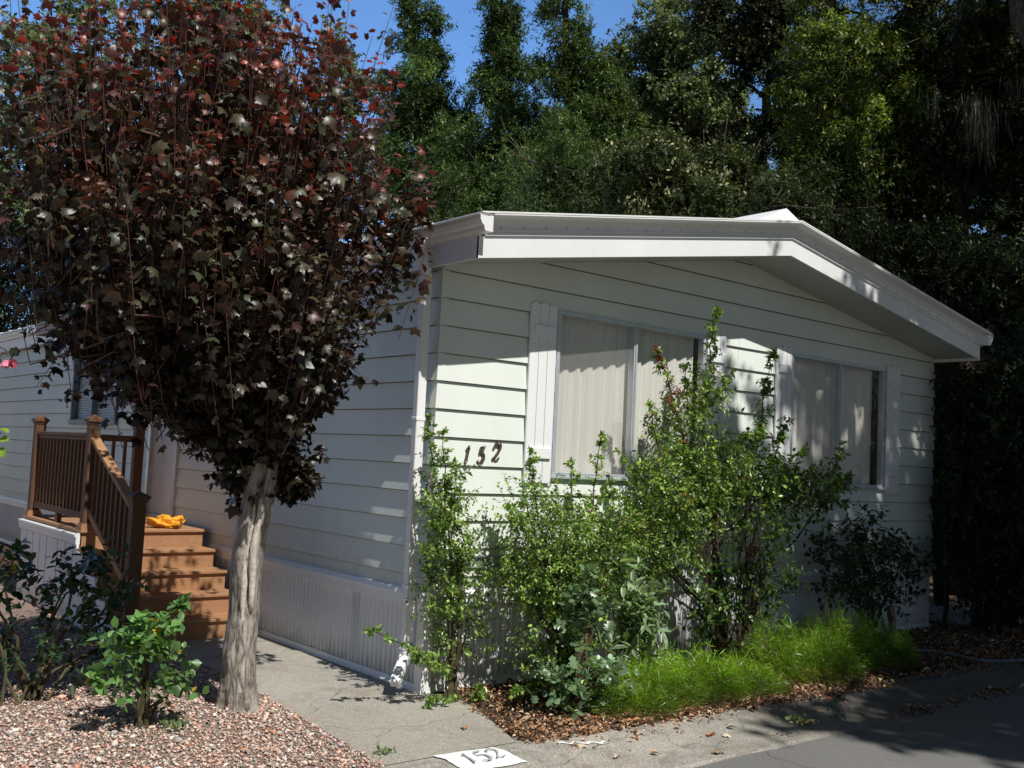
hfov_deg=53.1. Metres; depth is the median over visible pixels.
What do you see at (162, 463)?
door
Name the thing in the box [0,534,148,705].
rose bush
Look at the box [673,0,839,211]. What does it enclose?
oak tree
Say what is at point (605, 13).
sky
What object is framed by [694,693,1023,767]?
road
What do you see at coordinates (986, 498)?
laurel hedge shrub
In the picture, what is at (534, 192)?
bay shrub
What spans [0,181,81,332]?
bay shrub
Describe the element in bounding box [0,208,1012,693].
mobile home
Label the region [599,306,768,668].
pyracantha shrub
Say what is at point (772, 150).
distant tree
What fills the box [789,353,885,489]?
window
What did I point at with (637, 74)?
distant tree
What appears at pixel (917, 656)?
feathery plant
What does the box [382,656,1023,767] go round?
kerb
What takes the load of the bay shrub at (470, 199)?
on the yard soil
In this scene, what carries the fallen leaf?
on the kerb
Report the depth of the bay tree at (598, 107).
18.59 m
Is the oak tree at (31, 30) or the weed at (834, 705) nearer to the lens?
the weed at (834, 705)
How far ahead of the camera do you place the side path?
12.66 m
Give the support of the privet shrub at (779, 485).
on the yard soil
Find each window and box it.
[68,350,118,424]
[550,310,705,482]
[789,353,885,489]
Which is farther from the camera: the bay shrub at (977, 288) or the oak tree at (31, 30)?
the oak tree at (31, 30)
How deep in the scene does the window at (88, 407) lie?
13.55 m
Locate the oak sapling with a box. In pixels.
[525,563,652,720]
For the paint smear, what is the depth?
6.11 m
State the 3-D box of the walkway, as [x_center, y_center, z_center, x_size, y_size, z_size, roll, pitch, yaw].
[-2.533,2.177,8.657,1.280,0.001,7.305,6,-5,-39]
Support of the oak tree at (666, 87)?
on the yard soil
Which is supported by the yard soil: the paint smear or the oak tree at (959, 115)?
the oak tree at (959, 115)
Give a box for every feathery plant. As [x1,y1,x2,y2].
[585,635,794,724]
[722,590,919,686]
[877,625,923,666]
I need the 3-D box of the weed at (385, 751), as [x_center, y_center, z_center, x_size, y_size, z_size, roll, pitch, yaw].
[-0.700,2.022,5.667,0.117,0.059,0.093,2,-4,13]
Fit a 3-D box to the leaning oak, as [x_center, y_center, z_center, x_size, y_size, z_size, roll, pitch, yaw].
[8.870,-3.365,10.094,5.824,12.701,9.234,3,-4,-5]
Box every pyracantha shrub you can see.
[362,412,502,708]
[478,430,664,700]
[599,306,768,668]
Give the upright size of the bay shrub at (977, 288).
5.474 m
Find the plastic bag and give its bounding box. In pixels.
[145,514,185,528]
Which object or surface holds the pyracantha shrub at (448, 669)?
on the yard soil
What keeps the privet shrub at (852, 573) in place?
on the yard soil
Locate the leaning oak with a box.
[1008,0,1023,48]
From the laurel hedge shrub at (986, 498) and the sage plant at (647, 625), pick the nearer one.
the sage plant at (647, 625)
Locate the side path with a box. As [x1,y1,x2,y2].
[929,602,1023,634]
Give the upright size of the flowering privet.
7.100 m
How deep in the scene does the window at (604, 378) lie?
8.55 m
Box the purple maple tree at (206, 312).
[0,0,437,712]
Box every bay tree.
[338,0,490,237]
[425,0,553,207]
[492,0,651,212]
[750,0,943,225]
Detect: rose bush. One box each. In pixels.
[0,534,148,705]
[80,592,208,728]
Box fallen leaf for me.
[574,743,586,749]
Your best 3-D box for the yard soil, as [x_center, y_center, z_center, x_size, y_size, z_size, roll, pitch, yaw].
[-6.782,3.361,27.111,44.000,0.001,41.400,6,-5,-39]
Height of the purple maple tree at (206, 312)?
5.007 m
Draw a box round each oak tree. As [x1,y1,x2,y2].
[0,0,353,314]
[276,15,402,241]
[590,0,768,187]
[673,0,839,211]
[840,0,1023,595]
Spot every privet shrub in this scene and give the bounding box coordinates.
[675,347,861,666]
[798,504,941,634]
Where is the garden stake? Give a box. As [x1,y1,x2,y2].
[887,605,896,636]
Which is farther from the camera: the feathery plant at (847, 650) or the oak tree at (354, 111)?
the oak tree at (354, 111)
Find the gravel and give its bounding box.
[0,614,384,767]
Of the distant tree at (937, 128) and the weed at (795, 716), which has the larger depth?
the distant tree at (937, 128)
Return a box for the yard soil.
[0,542,1023,737]
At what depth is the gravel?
5.89 m
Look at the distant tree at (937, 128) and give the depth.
23.23 m
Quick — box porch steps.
[16,414,228,640]
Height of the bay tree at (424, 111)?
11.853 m
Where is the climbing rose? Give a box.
[0,346,17,457]
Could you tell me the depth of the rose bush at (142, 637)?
5.95 m
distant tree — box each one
[587,72,659,187]
[755,148,784,190]
[770,0,986,226]
[911,16,1020,235]
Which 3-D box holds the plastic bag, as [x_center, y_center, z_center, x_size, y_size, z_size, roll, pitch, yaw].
[-3.369,1.324,9.930,0.395,0.130,0.303,3,-4,-1]
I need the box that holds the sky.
[0,0,1005,332]
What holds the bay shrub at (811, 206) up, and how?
on the side path
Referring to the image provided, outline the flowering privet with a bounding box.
[575,117,770,217]
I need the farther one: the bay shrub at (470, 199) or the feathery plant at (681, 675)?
the bay shrub at (470, 199)
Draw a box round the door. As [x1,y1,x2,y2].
[148,402,175,514]
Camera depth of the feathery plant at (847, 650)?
8.39 m
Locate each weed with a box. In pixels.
[159,714,207,733]
[373,745,395,755]
[777,713,818,726]
[827,689,848,719]
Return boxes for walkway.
[97,587,515,765]
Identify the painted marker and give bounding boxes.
[433,747,527,767]
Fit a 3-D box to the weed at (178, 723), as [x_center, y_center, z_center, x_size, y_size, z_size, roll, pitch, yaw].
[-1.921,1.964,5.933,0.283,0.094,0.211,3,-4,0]
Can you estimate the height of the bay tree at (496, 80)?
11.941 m
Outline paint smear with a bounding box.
[558,741,604,743]
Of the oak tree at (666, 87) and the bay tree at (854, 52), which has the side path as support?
the bay tree at (854, 52)
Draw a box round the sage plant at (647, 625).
[597,552,679,681]
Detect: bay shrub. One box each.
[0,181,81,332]
[377,145,524,232]
[482,115,655,214]
[723,151,913,267]
[831,195,1023,605]
[931,380,1000,574]
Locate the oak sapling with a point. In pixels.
(590, 610)
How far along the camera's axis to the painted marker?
5.66 m
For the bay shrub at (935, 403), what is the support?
on the yard soil
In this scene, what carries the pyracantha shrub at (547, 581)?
on the yard soil
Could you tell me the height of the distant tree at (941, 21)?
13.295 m
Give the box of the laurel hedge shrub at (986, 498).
[925,309,1023,637]
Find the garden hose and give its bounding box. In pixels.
[880,617,1023,662]

